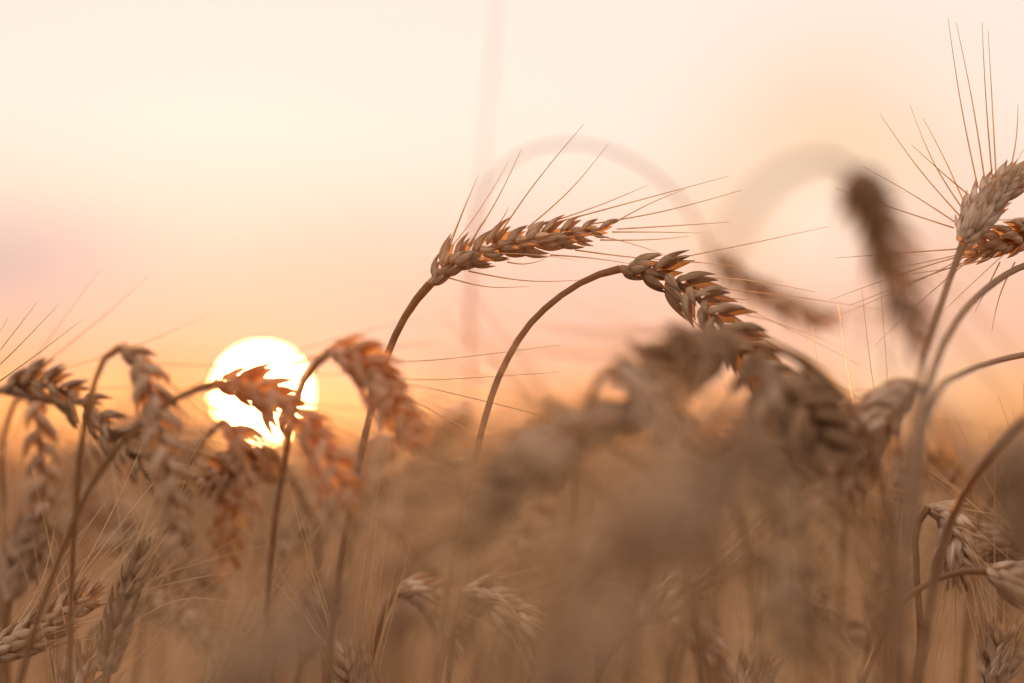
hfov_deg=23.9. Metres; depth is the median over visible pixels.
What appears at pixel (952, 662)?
wheat stalk
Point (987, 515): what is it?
wheat stalk
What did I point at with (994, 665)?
wheat stalk
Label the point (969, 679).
wheat stalk
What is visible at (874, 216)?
wheat stalk
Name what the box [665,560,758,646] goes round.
wheat stalk
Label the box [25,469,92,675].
wheat stalk
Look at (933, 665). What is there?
wheat stalk
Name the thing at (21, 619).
wheat stalk
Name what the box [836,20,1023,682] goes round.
wheat stalk
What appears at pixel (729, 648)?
wheat stalk
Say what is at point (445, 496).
wheat stalk
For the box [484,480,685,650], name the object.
wheat stalk
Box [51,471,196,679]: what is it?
wheat stalk
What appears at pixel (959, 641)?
wheat stalk
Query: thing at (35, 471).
wheat stalk
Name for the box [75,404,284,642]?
wheat stalk
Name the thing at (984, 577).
wheat stalk
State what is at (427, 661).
wheat stalk
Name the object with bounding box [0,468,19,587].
wheat stalk
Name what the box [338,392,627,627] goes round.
wheat stalk
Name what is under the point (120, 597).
wheat stalk
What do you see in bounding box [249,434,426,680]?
wheat stalk
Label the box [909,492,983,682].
wheat stalk
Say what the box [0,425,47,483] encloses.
wheat stalk
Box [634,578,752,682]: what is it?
wheat stalk
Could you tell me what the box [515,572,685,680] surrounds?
wheat stalk
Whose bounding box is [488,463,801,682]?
wheat stalk
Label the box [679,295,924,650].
wheat stalk
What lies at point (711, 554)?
wheat stalk
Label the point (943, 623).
wheat stalk
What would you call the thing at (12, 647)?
wheat stalk
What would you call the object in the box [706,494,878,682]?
wheat stalk
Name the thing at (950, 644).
wheat stalk
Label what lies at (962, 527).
wheat stalk
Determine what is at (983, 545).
wheat stalk
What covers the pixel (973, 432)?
wheat stalk
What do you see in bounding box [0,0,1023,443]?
sky
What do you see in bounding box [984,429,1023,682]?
wheat stalk
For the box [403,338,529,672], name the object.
wheat stalk
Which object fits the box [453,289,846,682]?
wheat stalk
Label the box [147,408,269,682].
wheat stalk
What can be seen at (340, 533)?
wheat stalk
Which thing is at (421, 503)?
wheat stalk
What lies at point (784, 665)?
wheat stalk
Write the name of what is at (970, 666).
wheat stalk
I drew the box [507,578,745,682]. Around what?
wheat stalk
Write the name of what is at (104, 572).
wheat stalk
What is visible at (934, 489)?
wheat stalk
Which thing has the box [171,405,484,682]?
wheat stalk
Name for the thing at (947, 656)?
wheat stalk
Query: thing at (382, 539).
wheat stalk
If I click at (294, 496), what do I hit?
wheat stalk
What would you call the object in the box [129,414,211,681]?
wheat stalk
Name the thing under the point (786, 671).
wheat stalk
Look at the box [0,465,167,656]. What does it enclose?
wheat stalk
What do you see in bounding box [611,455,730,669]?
wheat stalk
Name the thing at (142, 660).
wheat stalk
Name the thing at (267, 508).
wheat stalk
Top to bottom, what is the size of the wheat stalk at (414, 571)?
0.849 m
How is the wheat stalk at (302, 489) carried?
on the ground
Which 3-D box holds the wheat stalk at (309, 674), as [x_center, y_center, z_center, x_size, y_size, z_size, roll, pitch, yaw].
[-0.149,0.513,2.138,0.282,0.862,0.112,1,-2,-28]
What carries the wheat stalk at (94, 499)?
on the ground
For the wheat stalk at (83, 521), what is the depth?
1.27 m
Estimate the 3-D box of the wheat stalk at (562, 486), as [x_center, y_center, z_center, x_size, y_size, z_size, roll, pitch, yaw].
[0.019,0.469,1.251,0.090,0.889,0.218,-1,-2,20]
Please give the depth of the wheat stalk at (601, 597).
1.14 m
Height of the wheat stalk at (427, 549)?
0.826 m
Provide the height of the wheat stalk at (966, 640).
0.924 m
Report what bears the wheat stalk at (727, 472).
on the ground
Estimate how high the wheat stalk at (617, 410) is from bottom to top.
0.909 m
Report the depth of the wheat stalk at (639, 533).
0.59 m
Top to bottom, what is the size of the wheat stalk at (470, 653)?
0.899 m
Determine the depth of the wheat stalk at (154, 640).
2.22 m
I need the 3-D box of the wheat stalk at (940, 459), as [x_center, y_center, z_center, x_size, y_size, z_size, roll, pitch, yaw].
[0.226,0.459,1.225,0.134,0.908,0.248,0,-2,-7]
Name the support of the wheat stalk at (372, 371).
on the ground
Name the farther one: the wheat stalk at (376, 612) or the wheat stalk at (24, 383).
the wheat stalk at (376, 612)
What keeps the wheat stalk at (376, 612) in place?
on the ground
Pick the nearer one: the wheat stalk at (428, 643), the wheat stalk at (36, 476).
the wheat stalk at (36, 476)
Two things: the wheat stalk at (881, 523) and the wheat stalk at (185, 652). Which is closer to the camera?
the wheat stalk at (881, 523)
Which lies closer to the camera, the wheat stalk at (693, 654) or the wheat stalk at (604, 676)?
the wheat stalk at (604, 676)
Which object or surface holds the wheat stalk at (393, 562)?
on the ground
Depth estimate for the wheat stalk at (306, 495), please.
1.76 m
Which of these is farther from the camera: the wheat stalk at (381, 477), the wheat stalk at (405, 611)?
the wheat stalk at (381, 477)
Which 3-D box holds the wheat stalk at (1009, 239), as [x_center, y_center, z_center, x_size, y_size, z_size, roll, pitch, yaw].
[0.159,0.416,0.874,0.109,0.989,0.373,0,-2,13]
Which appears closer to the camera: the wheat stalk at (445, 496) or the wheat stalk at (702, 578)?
the wheat stalk at (702, 578)
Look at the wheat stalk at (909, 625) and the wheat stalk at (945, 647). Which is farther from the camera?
the wheat stalk at (909, 625)
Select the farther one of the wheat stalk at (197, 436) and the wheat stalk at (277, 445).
the wheat stalk at (277, 445)
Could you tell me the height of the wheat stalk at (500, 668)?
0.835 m
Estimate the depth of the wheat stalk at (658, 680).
2.04 m
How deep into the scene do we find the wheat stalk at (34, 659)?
2.54 m
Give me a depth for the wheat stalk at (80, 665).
1.02 m
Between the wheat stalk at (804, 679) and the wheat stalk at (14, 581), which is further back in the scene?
the wheat stalk at (804, 679)
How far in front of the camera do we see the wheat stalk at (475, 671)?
1.40 m
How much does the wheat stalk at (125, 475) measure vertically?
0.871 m
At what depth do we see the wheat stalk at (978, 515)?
2.30 m
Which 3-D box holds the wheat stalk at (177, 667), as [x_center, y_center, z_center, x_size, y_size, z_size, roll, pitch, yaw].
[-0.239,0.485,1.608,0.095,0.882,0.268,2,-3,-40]
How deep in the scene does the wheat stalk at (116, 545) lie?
1.57 m
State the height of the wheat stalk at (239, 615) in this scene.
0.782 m
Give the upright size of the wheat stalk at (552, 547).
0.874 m
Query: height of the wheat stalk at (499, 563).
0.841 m
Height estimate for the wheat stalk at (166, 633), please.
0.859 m
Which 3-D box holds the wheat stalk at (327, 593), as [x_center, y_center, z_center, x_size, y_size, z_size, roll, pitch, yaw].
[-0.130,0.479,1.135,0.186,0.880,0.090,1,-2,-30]
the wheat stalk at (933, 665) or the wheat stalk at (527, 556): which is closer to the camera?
the wheat stalk at (527, 556)
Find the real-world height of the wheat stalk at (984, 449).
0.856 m
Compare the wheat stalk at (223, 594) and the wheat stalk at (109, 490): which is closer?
the wheat stalk at (223, 594)
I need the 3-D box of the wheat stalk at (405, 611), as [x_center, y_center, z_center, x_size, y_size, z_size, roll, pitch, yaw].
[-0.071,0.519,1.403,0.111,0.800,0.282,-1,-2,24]
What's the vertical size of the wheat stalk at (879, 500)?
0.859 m
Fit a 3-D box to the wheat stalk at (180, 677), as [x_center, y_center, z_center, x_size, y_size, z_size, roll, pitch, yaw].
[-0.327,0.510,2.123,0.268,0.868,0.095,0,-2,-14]
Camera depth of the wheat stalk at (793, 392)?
0.89 m
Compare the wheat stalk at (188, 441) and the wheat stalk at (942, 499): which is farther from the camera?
the wheat stalk at (942, 499)
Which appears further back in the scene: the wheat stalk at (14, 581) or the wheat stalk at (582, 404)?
the wheat stalk at (582, 404)
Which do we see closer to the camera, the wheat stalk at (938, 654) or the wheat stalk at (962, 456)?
the wheat stalk at (962, 456)
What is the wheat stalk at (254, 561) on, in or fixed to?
on the ground
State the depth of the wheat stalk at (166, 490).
0.94 m
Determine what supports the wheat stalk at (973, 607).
on the ground
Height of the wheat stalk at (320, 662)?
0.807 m
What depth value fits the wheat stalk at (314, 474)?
2.37 m
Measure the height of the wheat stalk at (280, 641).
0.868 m
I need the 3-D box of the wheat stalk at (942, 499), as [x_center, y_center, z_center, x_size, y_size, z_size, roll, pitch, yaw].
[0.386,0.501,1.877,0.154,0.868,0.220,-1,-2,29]
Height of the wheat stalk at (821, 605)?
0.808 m
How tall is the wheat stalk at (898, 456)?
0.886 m
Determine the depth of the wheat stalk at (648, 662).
1.87 m
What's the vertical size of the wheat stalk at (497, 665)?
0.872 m
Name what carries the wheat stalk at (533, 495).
on the ground
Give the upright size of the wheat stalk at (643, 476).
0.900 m
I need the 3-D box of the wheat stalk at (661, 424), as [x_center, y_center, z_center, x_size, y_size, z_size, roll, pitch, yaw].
[0.000,0.459,0.883,0.245,0.903,0.079,-2,-3,38]
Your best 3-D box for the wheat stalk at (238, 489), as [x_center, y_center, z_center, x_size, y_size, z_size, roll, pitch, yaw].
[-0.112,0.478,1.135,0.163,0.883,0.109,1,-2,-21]
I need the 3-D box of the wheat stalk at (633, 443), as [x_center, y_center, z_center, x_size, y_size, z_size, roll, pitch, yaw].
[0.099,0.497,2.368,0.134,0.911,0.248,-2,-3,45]
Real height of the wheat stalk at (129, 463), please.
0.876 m
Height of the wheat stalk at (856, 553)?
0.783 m
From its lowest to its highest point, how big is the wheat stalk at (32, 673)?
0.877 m
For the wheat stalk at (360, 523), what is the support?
on the ground
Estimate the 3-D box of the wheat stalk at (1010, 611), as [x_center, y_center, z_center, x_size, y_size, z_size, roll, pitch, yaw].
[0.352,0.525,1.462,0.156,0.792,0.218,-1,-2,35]
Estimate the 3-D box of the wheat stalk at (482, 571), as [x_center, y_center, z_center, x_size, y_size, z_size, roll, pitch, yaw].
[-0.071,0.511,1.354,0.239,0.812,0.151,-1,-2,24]
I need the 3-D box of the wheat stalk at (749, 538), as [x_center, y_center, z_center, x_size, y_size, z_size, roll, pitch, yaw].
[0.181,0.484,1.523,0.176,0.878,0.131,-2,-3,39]
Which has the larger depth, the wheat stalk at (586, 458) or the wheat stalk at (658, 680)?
the wheat stalk at (658, 680)
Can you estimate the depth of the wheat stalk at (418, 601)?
1.08 m
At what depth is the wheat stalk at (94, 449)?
1.37 m
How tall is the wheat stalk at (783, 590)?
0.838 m
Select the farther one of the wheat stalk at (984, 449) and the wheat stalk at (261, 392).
the wheat stalk at (984, 449)
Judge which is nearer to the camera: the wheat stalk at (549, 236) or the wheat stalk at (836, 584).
the wheat stalk at (549, 236)
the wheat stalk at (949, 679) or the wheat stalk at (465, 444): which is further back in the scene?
the wheat stalk at (949, 679)
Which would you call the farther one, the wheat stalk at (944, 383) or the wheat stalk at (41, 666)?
the wheat stalk at (41, 666)
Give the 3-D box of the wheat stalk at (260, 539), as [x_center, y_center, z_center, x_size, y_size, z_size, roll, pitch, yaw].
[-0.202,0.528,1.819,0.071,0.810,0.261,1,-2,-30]
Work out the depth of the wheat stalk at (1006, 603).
1.24 m
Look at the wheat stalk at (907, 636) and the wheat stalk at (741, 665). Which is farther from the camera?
the wheat stalk at (907, 636)
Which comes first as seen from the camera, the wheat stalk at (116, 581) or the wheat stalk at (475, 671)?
the wheat stalk at (475, 671)
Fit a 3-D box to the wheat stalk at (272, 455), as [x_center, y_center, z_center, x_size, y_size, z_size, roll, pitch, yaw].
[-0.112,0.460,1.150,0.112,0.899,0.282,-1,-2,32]
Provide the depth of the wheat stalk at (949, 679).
2.25 m
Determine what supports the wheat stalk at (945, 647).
on the ground
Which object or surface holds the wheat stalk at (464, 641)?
on the ground
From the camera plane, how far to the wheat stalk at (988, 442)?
3.03 m
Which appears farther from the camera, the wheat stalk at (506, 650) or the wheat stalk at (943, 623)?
the wheat stalk at (943, 623)
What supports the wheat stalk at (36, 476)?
on the ground
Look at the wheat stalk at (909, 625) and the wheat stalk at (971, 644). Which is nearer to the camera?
the wheat stalk at (971, 644)
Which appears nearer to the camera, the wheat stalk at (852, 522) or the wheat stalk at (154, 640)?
the wheat stalk at (852, 522)
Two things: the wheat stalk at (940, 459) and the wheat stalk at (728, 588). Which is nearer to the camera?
the wheat stalk at (940, 459)
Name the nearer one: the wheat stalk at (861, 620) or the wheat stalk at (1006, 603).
the wheat stalk at (1006, 603)
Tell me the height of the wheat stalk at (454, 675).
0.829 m
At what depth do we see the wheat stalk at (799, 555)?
1.89 m
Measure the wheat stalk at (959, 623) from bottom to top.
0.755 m
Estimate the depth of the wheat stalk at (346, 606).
3.41 m
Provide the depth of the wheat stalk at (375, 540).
1.97 m
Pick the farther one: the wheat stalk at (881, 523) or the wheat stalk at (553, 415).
the wheat stalk at (881, 523)
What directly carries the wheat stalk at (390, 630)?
on the ground
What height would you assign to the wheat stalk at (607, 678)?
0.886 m
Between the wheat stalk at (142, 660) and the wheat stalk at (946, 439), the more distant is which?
the wheat stalk at (946, 439)
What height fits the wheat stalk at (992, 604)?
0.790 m
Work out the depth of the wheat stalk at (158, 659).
1.24 m
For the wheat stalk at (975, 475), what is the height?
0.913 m
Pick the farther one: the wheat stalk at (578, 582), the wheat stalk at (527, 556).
the wheat stalk at (527, 556)
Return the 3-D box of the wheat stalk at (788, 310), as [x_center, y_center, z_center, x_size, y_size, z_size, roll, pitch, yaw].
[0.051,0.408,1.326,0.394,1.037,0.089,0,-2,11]
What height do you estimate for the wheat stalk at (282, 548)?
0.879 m
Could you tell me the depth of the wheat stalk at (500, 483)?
0.82 m
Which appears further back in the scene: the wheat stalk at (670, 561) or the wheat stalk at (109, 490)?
the wheat stalk at (670, 561)
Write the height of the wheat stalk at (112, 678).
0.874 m
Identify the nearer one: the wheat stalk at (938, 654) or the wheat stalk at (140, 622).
the wheat stalk at (140, 622)
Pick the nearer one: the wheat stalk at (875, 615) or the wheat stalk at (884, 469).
the wheat stalk at (875, 615)
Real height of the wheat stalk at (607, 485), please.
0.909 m
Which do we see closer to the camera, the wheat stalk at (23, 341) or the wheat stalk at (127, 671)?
the wheat stalk at (23, 341)
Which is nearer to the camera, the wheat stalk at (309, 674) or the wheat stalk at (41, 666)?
the wheat stalk at (41, 666)
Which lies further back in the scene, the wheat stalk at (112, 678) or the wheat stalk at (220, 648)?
the wheat stalk at (112, 678)
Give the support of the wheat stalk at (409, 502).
on the ground
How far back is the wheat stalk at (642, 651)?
1.92 m
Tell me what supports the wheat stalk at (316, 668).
on the ground
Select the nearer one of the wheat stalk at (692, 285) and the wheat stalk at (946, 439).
the wheat stalk at (692, 285)
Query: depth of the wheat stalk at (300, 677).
2.26 m
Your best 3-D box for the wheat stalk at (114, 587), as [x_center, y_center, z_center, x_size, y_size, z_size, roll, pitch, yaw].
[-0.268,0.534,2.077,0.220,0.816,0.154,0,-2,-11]
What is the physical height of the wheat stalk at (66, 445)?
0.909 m
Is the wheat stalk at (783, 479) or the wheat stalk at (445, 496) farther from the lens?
the wheat stalk at (445, 496)
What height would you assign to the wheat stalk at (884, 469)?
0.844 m
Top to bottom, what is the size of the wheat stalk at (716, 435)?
0.930 m
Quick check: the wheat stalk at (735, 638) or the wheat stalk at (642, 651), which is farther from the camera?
the wheat stalk at (735, 638)
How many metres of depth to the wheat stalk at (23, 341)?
1.03 m
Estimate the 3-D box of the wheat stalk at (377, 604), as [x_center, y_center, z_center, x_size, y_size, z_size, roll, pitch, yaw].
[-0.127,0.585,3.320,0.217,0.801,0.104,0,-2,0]
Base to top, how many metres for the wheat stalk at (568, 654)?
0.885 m
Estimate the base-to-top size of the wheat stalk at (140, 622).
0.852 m
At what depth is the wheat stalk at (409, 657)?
1.56 m
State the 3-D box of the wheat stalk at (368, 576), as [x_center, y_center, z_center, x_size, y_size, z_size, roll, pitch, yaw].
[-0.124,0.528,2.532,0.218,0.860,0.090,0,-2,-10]
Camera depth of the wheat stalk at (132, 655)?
1.79 m
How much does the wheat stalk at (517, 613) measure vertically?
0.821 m
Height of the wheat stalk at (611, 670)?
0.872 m
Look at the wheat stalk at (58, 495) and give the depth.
1.91 m
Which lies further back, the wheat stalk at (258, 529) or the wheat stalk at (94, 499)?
the wheat stalk at (258, 529)
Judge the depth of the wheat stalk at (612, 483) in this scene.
1.99 m
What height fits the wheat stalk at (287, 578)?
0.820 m
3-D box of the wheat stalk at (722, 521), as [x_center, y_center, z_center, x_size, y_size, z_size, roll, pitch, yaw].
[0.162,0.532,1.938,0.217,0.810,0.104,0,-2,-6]
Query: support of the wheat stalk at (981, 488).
on the ground
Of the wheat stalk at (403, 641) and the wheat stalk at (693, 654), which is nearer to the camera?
the wheat stalk at (403, 641)
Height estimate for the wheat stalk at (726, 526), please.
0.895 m
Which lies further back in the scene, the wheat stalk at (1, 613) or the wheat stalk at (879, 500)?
the wheat stalk at (879, 500)
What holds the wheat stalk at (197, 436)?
on the ground
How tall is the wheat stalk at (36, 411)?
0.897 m
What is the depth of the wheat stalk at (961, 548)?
1.02 m
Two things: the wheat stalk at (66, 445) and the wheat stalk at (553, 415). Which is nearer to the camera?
the wheat stalk at (553, 415)
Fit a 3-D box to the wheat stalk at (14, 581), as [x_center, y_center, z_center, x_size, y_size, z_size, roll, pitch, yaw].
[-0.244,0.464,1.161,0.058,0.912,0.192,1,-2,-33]
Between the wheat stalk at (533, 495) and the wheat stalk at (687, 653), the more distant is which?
the wheat stalk at (687, 653)
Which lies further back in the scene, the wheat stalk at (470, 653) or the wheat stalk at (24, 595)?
the wheat stalk at (24, 595)
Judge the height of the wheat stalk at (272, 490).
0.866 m
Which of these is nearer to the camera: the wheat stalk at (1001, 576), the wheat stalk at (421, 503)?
the wheat stalk at (1001, 576)
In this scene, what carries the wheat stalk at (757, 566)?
on the ground
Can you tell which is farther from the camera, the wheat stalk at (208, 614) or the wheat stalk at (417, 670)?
the wheat stalk at (417, 670)
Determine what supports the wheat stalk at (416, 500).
on the ground
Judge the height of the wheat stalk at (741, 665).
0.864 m
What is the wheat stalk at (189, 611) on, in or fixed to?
on the ground
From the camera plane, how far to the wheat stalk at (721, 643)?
1.13 m
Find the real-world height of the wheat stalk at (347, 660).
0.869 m
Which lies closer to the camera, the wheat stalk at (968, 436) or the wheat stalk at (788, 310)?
the wheat stalk at (788, 310)
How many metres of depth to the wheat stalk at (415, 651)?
2.33 m
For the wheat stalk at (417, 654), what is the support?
on the ground
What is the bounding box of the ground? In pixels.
[3,444,1022,682]
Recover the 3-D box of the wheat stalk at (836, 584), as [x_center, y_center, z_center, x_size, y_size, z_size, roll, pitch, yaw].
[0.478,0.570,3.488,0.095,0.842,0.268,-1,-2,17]
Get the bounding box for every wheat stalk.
[0,269,272,639]
[0,302,83,380]
[0,355,135,672]
[0,396,152,682]
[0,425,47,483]
[0,444,267,662]
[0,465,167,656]
[0,466,159,682]
[0,466,242,682]
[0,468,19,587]
[0,470,106,630]
[0,484,410,682]
[0,493,123,682]
[0,593,5,682]
[1,466,94,545]
[3,609,46,682]
[4,536,84,679]
[6,430,116,682]
[8,434,192,681]
[10,465,234,682]
[13,397,134,682]
[16,318,471,682]
[18,469,111,668]
[20,337,263,663]
[24,483,145,682]
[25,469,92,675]
[30,343,322,682]
[31,541,167,682]
[41,443,298,624]
[44,476,257,637]
[45,470,234,681]
[48,456,248,682]
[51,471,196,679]
[52,501,291,682]
[56,362,332,675]
[61,427,304,673]
[64,433,118,682]
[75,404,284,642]
[78,523,128,675]
[85,461,143,680]
[85,589,253,665]
[94,377,204,682]
[95,361,325,682]
[97,410,238,682]
[97,540,204,682]
[103,439,250,682]
[113,434,366,676]
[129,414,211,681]
[132,418,393,682]
[136,499,209,646]
[139,445,226,681]
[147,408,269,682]
[151,483,284,678]
[151,568,251,626]
[155,528,257,597]
[161,403,262,681]
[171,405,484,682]
[175,413,212,679]
[175,436,334,677]
[191,456,445,682]
[202,478,350,682]
[211,488,370,569]
[211,495,339,590]
[223,443,320,682]
[231,448,373,625]
[232,482,333,679]
[233,429,404,623]
[236,591,321,682]
[239,525,322,679]
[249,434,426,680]
[250,416,478,682]
[253,481,310,610]
[257,425,449,682]
[262,453,413,682]
[263,500,398,609]
[264,334,560,609]
[271,458,372,682]
[272,408,374,599]
[279,517,336,598]
[284,503,430,650]
[289,342,768,682]
[290,408,403,682]
[292,401,710,682]
[298,557,356,631]
[302,456,477,682]
[306,507,541,682]
[307,395,670,682]
[307,458,446,681]
[311,497,407,681]
[313,515,370,630]
[321,500,428,682]
[324,124,740,682]
[331,446,459,682]
[333,413,387,604]
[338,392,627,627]
[347,550,427,675]
[351,446,543,633]
[353,476,444,593]
[358,532,548,682]
[362,283,705,673]
[366,457,406,637]
[370,542,487,682]
[371,500,457,682]
[372,369,829,682]
[372,504,463,682]
[372,523,561,682]
[373,528,535,675]
[373,539,394,682]
[377,483,497,682]
[385,563,499,682]
[392,401,640,682]
[399,388,645,667]
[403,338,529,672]
[407,509,540,675]
[408,364,635,637]
[408,506,450,657]
[408,509,725,682]
[410,662,461,681]
[417,501,537,682]
[426,413,637,682]
[432,226,931,682]
[432,443,599,681]
[440,378,716,682]
[442,432,662,682]
[445,567,679,682]
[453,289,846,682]
[453,299,904,682]
[453,660,456,682]
[456,435,499,679]
[462,398,649,682]
[463,388,517,682]
[464,0,497,682]
[465,523,545,682]
[468,142,963,682]
[474,441,533,682]
[482,495,671,682]
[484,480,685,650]
[487,493,657,682]
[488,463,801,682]
[496,548,617,682]
[498,493,653,682]
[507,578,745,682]
[511,369,645,682]
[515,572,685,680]
[523,399,591,617]
[523,439,720,673]
[535,572,787,682]
[541,442,925,682]
[555,441,648,602]
[565,361,849,645]
[567,342,640,492]
[586,491,693,676]
[597,482,868,682]
[598,450,646,682]
[600,498,812,682]
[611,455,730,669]
[615,384,709,654]
[617,155,1023,682]
[618,322,891,665]
[626,432,946,682]
[629,422,751,508]
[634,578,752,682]
[647,508,837,682]
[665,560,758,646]
[666,544,1000,682]
[674,534,937,682]
[678,606,750,678]
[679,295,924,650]
[683,534,737,682]
[700,347,1013,682]
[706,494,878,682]
[707,437,999,682]
[712,422,938,682]
[719,492,854,682]
[720,480,750,652]
[723,501,873,672]
[725,496,750,651]
[726,485,835,682]
[747,581,950,682]
[770,484,878,649]
[775,483,976,682]
[785,530,958,682]
[793,601,915,682]
[801,544,912,682]
[806,467,941,682]
[810,471,998,682]
[812,425,1001,682]
[823,374,1004,658]
[831,162,1023,682]
[832,582,855,681]
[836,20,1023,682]
[847,386,1023,622]
[847,436,989,681]
[848,472,936,643]
[852,555,1008,682]
[856,500,973,682]
[859,397,1000,678]
[859,489,936,569]
[859,560,1023,682]
[870,440,953,682]
[879,359,993,596]
[889,350,983,648]
[899,352,1023,659]
[904,445,990,671]
[908,494,997,638]
[908,565,1022,682]
[908,617,1023,682]
[909,437,997,603]
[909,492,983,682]
[909,584,964,641]
[911,396,1007,644]
[913,414,1023,682]
[913,500,1023,682]
[923,497,943,680]
[923,503,1001,682]
[925,408,1023,682]
[926,508,998,682]
[930,418,1001,498]
[931,462,1023,682]
[931,636,977,669]
[932,494,986,682]
[933,497,1009,619]
[933,594,988,662]
[934,518,991,682]
[939,614,989,669]
[942,653,1023,682]
[950,515,992,682]
[959,505,997,532]
[960,598,1023,674]
[961,478,1006,682]
[961,497,998,531]
[962,506,1022,679]
[967,596,1020,669]
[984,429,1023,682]
[1002,560,1007,624]
[1013,610,1020,682]
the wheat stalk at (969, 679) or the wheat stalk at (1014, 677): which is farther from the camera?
the wheat stalk at (1014, 677)
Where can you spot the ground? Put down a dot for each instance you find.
(412, 665)
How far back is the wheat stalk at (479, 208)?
1.42 m
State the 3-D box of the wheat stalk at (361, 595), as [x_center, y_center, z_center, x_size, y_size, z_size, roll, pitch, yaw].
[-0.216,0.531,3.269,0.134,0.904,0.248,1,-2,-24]
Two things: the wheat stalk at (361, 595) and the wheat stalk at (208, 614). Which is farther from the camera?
the wheat stalk at (361, 595)
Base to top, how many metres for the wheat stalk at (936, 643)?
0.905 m
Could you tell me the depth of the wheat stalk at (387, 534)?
2.18 m

